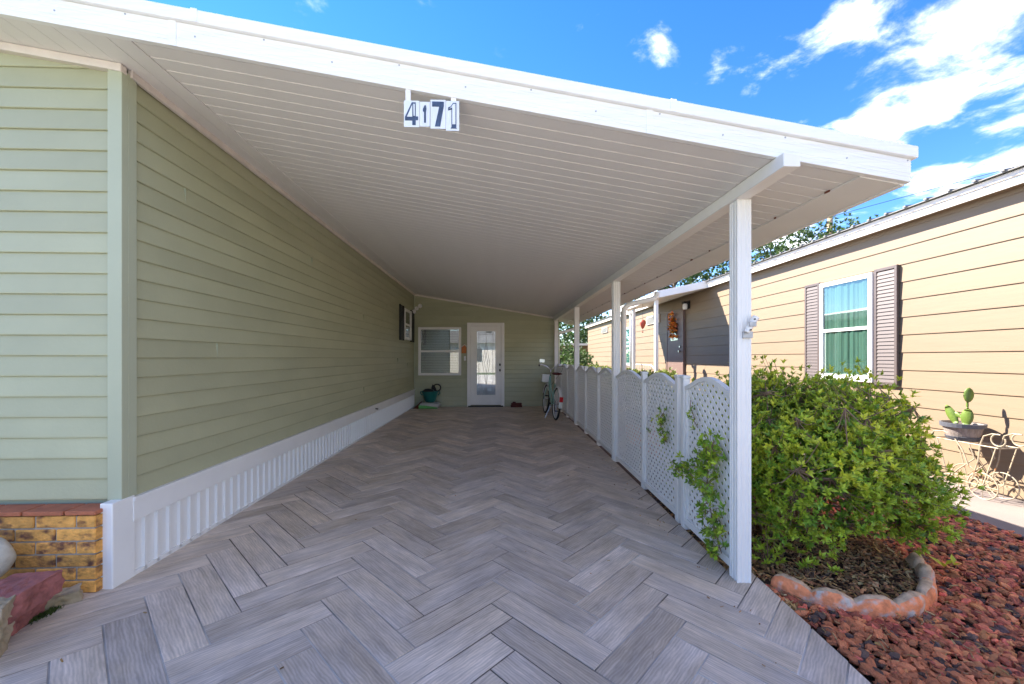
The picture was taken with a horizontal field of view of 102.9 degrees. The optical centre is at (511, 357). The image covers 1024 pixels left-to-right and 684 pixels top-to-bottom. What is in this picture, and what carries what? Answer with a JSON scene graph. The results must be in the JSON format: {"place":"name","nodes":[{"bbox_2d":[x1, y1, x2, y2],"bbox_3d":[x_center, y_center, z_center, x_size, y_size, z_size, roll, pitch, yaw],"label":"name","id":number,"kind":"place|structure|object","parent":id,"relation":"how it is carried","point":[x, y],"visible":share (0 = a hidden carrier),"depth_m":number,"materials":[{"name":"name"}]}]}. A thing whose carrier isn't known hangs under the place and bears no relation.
{"place":"outdoors","nodes":[
{"label":"outdoors","id":0,"kind":"place"},
{"bbox_2d":[0,406,870,683],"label":"paving","id":1,"kind":"structure","parent":0,"point":[492,545],"depth_m":2.30,"materials":[{"name":"tile"}]},
{"bbox_2d":[0,595,15,657],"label":"tan stone","id":2,"kind":"object","parent":1,"relation":"on","point":[6,608],"visible":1,"depth_m":1.72,"materials":[{"name":"beige stone"}]},
{"bbox_2d":[11,601,47,635],"bbox_3d":[-2.337,1.198,1.858,0.203,0.106,0.262,0,-2,-11],"label":"red block","id":3,"kind":"object","parent":1,"relation":"on","point":[22,621],"depth_m":1.90,"materials":[{"name":"red stone"}]},
{"bbox_2d":[0,569,64,624],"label":"red block","id":4,"kind":"object","parent":3,"relation":"on","point":[30,590],"depth_m":1.89,"materials":[{"name":"red stone"}]},
{"bbox_2d":[28,605,63,625],"bbox_3d":[-2.253,1.229,1.964,0.078,0.022,0.160,0,0,-2],"label":"moss","id":5,"kind":"object","parent":1,"relation":"on","point":[49,611],"visible":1,"depth_m":1.96,"materials":[{"name":"green plant"}]},
{"bbox_2d":[0,503,102,591],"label":"brick skirt wall","id":6,"kind":"structure","parent":1,"relation":"on","point":[67,539],"depth_m":2.15,"materials":[{"name":"brick"}]},
{"bbox_2d":[44,583,82,611],"bbox_3d":[-2.286,1.213,2.046,0.099,0.068,0.189,8,8,44],"label":"tan stone","id":7,"kind":"object","parent":1,"relation":"on","point":[69,595],"visible":0.57,"depth_m":2.06,"materials":[{"name":"beige stone"}]},
{"bbox_2d":[0,41,558,588],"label":"green house","id":8,"kind":"structure","parent":1,"relation":"on","point":[202,331],"depth_m":2.63,"materials":[{"name":"green plastic"}]},
{"bbox_2d":[404,308,411,340],"bbox_3d":[-2.423,-0.770,9.487,0.040,0.700,0.710,0,0,-2],"label":"window","id":9,"kind":"structure","parent":8,"relation":"in","point":[407,313],"depth_m":9.47,"materials":[{"name":"white paint"}]},
{"bbox_2d":[412,304,421,313],"bbox_3d":[-2.365,-1.221,10.206,0.261,0.244,0.218,0,0,-2],"label":"flood light","id":10,"kind":"object","parent":8,"relation":"attached to","point":[417,308],"visible":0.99,"depth_m":10.13,"materials":[{"name":"white paint"}]},
{"bbox_2d":[418,327,460,374],"bbox_3d":[-1.831,-0.170,10.353,1.079,1.220,0.047,0,0,-2],"label":"window","id":11,"kind":"structure","parent":8,"relation":"in","point":[439,348],"depth_m":10.37,"materials":[{"name":"white paint"}]},
{"bbox_2d":[462,344,465,352],"bbox_3d":[-1.215,-0.252,10.370,0.136,0.263,0.040,0,0,-2],"label":"wall plaque","id":12,"kind":"object","parent":8,"relation":"attached to","point":[463,349],"depth_m":10.37,"materials":[{"name":"brown paint"}]},
{"bbox_2d":[471,326,500,404],"bbox_3d":[-0.668,0.193,10.387,0.771,2.005,0.081,0,0,-2],"label":"door","id":13,"kind":"structure","parent":8,"relation":"in","point":[485,340],"depth_m":10.41,"materials":[{"name":"white paint"}]},
{"bbox_2d":[419,402,440,408],"bbox_3d":[-2.027,1.168,10.106,0.500,0.151,0.445,0,0,-2],"label":"soil bag","id":14,"kind":"object","parent":1,"relation":"on","point":[431,405],"visible":0.94,"depth_m":9.92,"materials":[{"name":"white plastic"}]},
{"bbox_2d":[420,390,439,402],"bbox_3d":[-2.028,0.958,10.128,0.446,0.275,0.446,0,0,-40],"label":"teal planter","id":15,"kind":"object","parent":14,"relation":"on","point":[429,397],"visible":0.91,"depth_m":10.00,"materials":[{"name":"plastic"}]},
{"bbox_2d":[423,384,440,391],"bbox_3d":[-1.986,0.744,10.120,0.471,0.222,0.228,0,0,-2],"label":"black hose coil","id":16,"kind":"object","parent":15,"relation":"in","point":[433,387],"visible":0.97,"depth_m":10.08,"materials":[{"name":"rubber"}]},
{"bbox_2d":[0,0,917,582],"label":"carport","id":17,"kind":"object","parent":1,"relation":"on","point":[570,202],"visible":0.91,"depth_m":2.52,"materials":[{"name":"metal"}]},
{"bbox_2d":[404,89,458,130],"bbox_3d":[-0.409,-1.273,2.078,0.278,0.230,0.013,0,0,-2],"label":"house number sign","id":18,"kind":"object","parent":17,"relation":"hanging from","point":[439,114],"visible":1,"depth_m":2.08,"materials":[{"name":"white paint"}]},
{"bbox_2d":[742,315,759,337],"bbox_3d":[1.461,-0.192,2.492,0.086,0.138,0.056,0,0,-2],"label":"flag bracket","id":19,"kind":"object","parent":17,"relation":"attached to","point":[747,332],"visible":1,"depth_m":2.48,"materials":[{"name":"metal"}]},
{"bbox_2d":[538,359,564,419],"bbox_3d":[0.865,0.650,8.733,0.675,1.213,1.790,5,-1,-6],"label":"bicycle","id":20,"kind":"object","parent":1,"relation":"on","point":[547,379],"visible":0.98,"depth_m":8.79,"materials":[{"name":"black metal"}]},
{"bbox_2d":[511,402,521,406],"bbox_3d":[0.110,1.175,10.347,0.290,0.130,0.130,0,0,-2],"label":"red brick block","id":21,"kind":"object","parent":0,"point":[514,404],"depth_m":10.29,"materials":[{"name":"red brick"}]},
{"bbox_2d":[147,0,1023,342],"label":"sky","id":22,"kind":"structure","parent":0,"point":[943,78],"materials":[{"name":"blue"}]},
{"bbox_2d":[557,408,770,583],"bbox_3d":[1.351,1.400,6.508,0.290,0.280,7.900,0,0,-2],"label":"soil strip","id":23,"kind":"object","parent":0,"point":[766,581],"visible":0.07,"depth_m":4.42,"materials":[{"name":"brown soil"}]},
{"bbox_2d":[556,364,728,565],"bbox_3d":[1.277,0.758,6.489,0.064,1.242,7.763,0,0,-2],"label":"lattice fence","id":24,"kind":"object","parent":23,"relation":"on","point":[680,507],"visible":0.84,"depth_m":3.84,"materials":[{"name":"white paint"}]},
{"bbox_2d":[655,405,669,444],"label":"azalea shoots","id":25,"kind":"object","parent":24,"relation":"attached to","point":[661,420],"visible":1,"depth_m":3.58,"materials":[{"name":"green plant"}]},
{"bbox_2d":[667,451,705,493],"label":"azalea shoots","id":26,"kind":"object","parent":24,"relation":"attached to","point":[680,467],"visible":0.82,"depth_m":3.08,"materials":[{"name":"green plant"}]},
{"bbox_2d":[686,400,697,429],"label":"azalea shoots","id":27,"kind":"object","parent":24,"relation":"attached to","point":[689,416],"visible":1,"depth_m":3.08,"materials":[{"name":"green plant"}]},
{"bbox_2d":[690,428,729,560],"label":"azalea shoots","id":28,"kind":"object","parent":24,"relation":"attached to","point":[710,457],"visible":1,"depth_m":2.73,"materials":[{"name":"green plant"}]},
{"bbox_2d":[565,392,1023,683],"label":"gravel bed","id":29,"kind":"object","parent":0,"point":[967,627],"visible":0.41,"depth_m":2.22,"materials":[{"name":"red gravel"}]},
{"bbox_2d":[559,339,591,389],"bbox_3d":[2.251,0.443,16.571,2.498,2.415,2.256,0,0,-2],"label":"shrub","id":30,"kind":"object","parent":29,"relation":"on","point":[563,358],"visible":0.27,"depth_m":16.25,"materials":[{"name":"green plant"}]},
{"bbox_2d":[570,364,677,409],"bbox_3d":[2.993,0.783,14.139,1.058,1.247,12.162,0,0,-2],"label":"hedge","id":31,"kind":"object","parent":29,"relation":"on","point":[670,374],"visible":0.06,"depth_m":9.31,"materials":[{"name":"green plant"}]},
{"bbox_2d":[751,509,796,566],"bbox_3d":[1.746,1.229,2.770,0.414,0.426,0.263,0,0,14],"label":"azalea sprout","id":32,"kind":"object","parent":29,"relation":"on","point":[758,547],"visible":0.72,"depth_m":2.79,"materials":[{"name":"green plant"}]},
{"bbox_2d":[650,492,918,611],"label":"bark mulch","id":33,"kind":"object","parent":29,"relation":"on","point":[870,583],"visible":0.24,"depth_m":2.75,"materials":[{"name":"brown wood"}]},
{"bbox_2d":[795,545,843,579],"bbox_3d":[2.007,1.360,2.680,0.278,0.164,0.187,0,0,21],"label":"azalea sprout","id":34,"kind":"object","parent":33,"relation":"on","point":[807,561],"visible":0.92,"depth_m":2.65,"materials":[{"name":"green plant"}]},
{"bbox_2d":[646,353,987,560],"bbox_3d":[2.346,0.714,3.479,1.979,1.511,2.315,0,0,-2],"label":"azalea bush","id":35,"kind":"object","parent":29,"relation":"on","point":[793,424],"visible":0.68,"depth_m":2.68,"materials":[{"name":"green plant"}]},
{"bbox_2d":[771,573,937,620],"bbox_3d":[2.098,1.415,2.405,0.983,0.180,0.325,0,0,2],"label":"edging block","id":36,"kind":"object","parent":29,"relation":"on","point":[921,598],"depth_m":2.31,"materials":[{"name":"concrete"}]},
{"bbox_2d":[905,552,935,583],"bbox_3d":[2.675,1.408,2.670,0.090,0.190,0.320,0,0,31],"label":"edging block","id":37,"kind":"object","parent":29,"relation":"on","point":[920,566],"depth_m":2.63,"materials":[{"name":"concrete"}]},
{"bbox_2d":[928,554,959,566],"bbox_3d":[2.903,1.357,2.732,0.096,0.085,0.174,0,0,13],"label":"weed","id":38,"kind":"object","parent":29,"relation":"on","point":[953,560],"visible":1,"depth_m":2.73,"materials":[{"name":"green plant"}]},
{"bbox_2d":[588,387,1023,536],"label":"concrete path","id":39,"kind":"structure","parent":0,"point":[1000,513],"depth_m":3.85,"materials":[{"name":"grey concrete"}]},
{"bbox_2d":[930,430,1023,499],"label":"plant stand","id":40,"kind":"object","parent":39,"relation":"on","point":[975,469],"visible":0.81,"depth_m":4.18,"materials":[{"name":"beige metal"}]},
{"bbox_2d":[939,420,987,441],"bbox_3d":[4.871,0.791,4.414,0.356,0.186,0.356,0,0,-2],"label":"cactus pot","id":41,"kind":"object","parent":40,"relation":"on","point":[971,432],"visible":0.96,"depth_m":4.32,"materials":[{"name":"grey ceramic"}]},
{"bbox_2d":[945,388,973,424],"bbox_3d":[4.862,0.525,4.446,0.073,0.419,0.245,0,0,-17],"label":"cactus","id":42,"kind":"object","parent":41,"relation":"on","point":[966,416],"visible":0.96,"depth_m":4.37,"materials":[{"name":"green plant"}]},
{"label":"ground","id":43,"kind":"structure","parent":0,"visible":0},
{"bbox_2d":[559,343,587,363],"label":"house","id":44,"kind":"structure","parent":43,"relation":"on","point":[584,346],"depth_m":25.12,"materials":[{"name":"beige"}]},
{"bbox_2d":[561,349,598,366],"bbox_3d":[3.227,0.580,19.250,2.124,2.137,2.418,0,0,-2],"label":"shrub","id":45,"kind":"object","parent":43,"relation":"on","point":[589,362],"visible":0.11,"depth_m":18.92,"materials":[{"name":"green plant"}]},
{"bbox_2d":[559,314,604,342],"bbox_3d":[2.548,-2.528,30.281,9.788,8.561,6.558,0,0,-2],"label":"tree","id":46,"kind":"object","parent":43,"relation":"on","point":[568,336],"visible":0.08,"depth_m":28.98,"materials":[{"name":"green plant"}]},
{"bbox_2d":[559,312,611,342],"bbox_3d":[7.076,-3.921,33.438,8.411,11.343,6.941,0,0,19],"label":"tree","id":47,"kind":"object","parent":43,"relation":"on","point":[560,329],"visible":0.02,"depth_m":33.08,"materials":[{"name":"green plant"}]},
{"bbox_2d":[621,268,725,305],"bbox_3d":[10.874,-3.793,26.591,9.637,11.084,8.918,0,0,-2],"label":"tree","id":48,"kind":"object","parent":43,"relation":"on","point":[690,280],"visible":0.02,"depth_m":23.57,"materials":[{"name":"green plant"}]},
{"bbox_2d":[693,210,878,281],"bbox_3d":[14.614,-3.366,22.733,9.434,10.230,8.959,0,0,-2],"label":"tree","id":49,"kind":"object","parent":43,"relation":"on","point":[806,233],"visible":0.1,"depth_m":20.45,"materials":[{"name":"green plant"}]},
{"bbox_2d":[761,225,844,258],"bbox_3d":[16.039,-2.439,20.642,7.450,8.399,5.612,0,0,-2],"label":"tree","id":50,"kind":"object","parent":43,"relation":"on","point":[829,229],"visible":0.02,"depth_m":20.05,"materials":[{"name":"green plant"}]},
{"bbox_2d":[584,164,1023,500],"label":"tan house","id":51,"kind":"structure","parent":43,"relation":"on","point":[925,299],"depth_m":5.20,"materials":[{"name":"beige wood"}]},
{"bbox_2d":[626,327,629,364],"bbox_3d":[4.593,-0.460,16.292,0.045,1.500,1.000,0,0,-2],"label":"window","id":52,"kind":"structure","parent":51,"relation":"in","point":[628,328],"depth_m":16.16,"materials":[{"name":"white paint"}]},
{"bbox_2d":[610,281,707,415],"bbox_3d":[4.075,-0.230,11.829,1.430,3.339,3.880,0,0,-2],"label":"porch awning","id":53,"kind":"object","parent":51,"relation":"attached to","point":[669,294],"visible":0.34,"depth_m":10.11,"materials":[{"name":"white paint"}]},
{"bbox_2d":[640,320,645,332],"bbox_3d":[3.584,-1.093,11.199,0.170,0.806,0.166,0,0,-2],"label":"hanging lantern","id":54,"kind":"object","parent":53,"relation":"hanging from","point":[642,323],"visible":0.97,"depth_m":11.15,"materials":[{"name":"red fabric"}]},
{"bbox_2d":[627,364,666,381],"bbox_3d":[3.731,0.633,11.596,0.169,0.914,3.517,0,0,-6],"label":"porch railing","id":55,"kind":"object","parent":53,"relation":"attached to","point":[642,364],"visible":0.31,"depth_m":11.46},
{"bbox_2d":[667,310,681,378],"bbox_3d":[4.728,-0.275,11.894,0.120,2.130,1.000,0,0,-2],"label":"door","id":56,"kind":"structure","parent":51,"relation":"in","point":[674,347],"depth_m":11.77,"materials":[{"name":"grey paint"}]},
{"bbox_2d":[667,311,677,339],"bbox_3d":[4.669,-0.947,11.890,0.206,0.882,0.597,0,0,-2],"label":"door wreath","id":57,"kind":"object","parent":56,"relation":"attached to","point":[672,323],"depth_m":11.89,"materials":[{"name":"orange plant"}]},
{"bbox_2d":[682,300,689,309],"bbox_3d":[4.735,-1.440,11.134,0.165,0.240,0.160,0,0,-2],"label":"porch light","id":58,"kind":"object","parent":51,"relation":"attached to","point":[685,305],"visible":1,"depth_m":11.08,"materials":[{"name":"black paint"}]},
{"bbox_2d":[819,272,873,382],"bbox_3d":[4.992,-0.425,6.120,0.045,1.530,0.920,0,0,-2],"label":"window","id":59,"kind":"structure","parent":51,"relation":"in","point":[846,305],"depth_m":6.08,"materials":[{"name":"white paint"}]},
{"bbox_2d":[716,164,1022,265],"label":"roof","id":60,"kind":"object","parent":51,"relation":"attached to","point":[904,196],"visible":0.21,"depth_m":18.61,"materials":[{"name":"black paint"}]},
{"bbox_2d":[827,217,832,234],"bbox_3d":[15.912,-2.785,20.439,0.340,8.850,0.340,0,0,-2],"label":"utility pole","id":61,"kind":"object","parent":43,"relation":"on","point":[830,220],"depth_m":20.33,"materials":[{"name":"white"}]},
{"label":"grey stone","id":62,"kind":"object","parent":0,"visible":0},
{"bbox_2d":[0,537,16,576],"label":"pale boulder","id":63,"kind":"object","parent":62,"relation":"on","point":[8,555],"visible":1,"depth_m":2.02,"materials":[{"name":"white stone"}]}
]}

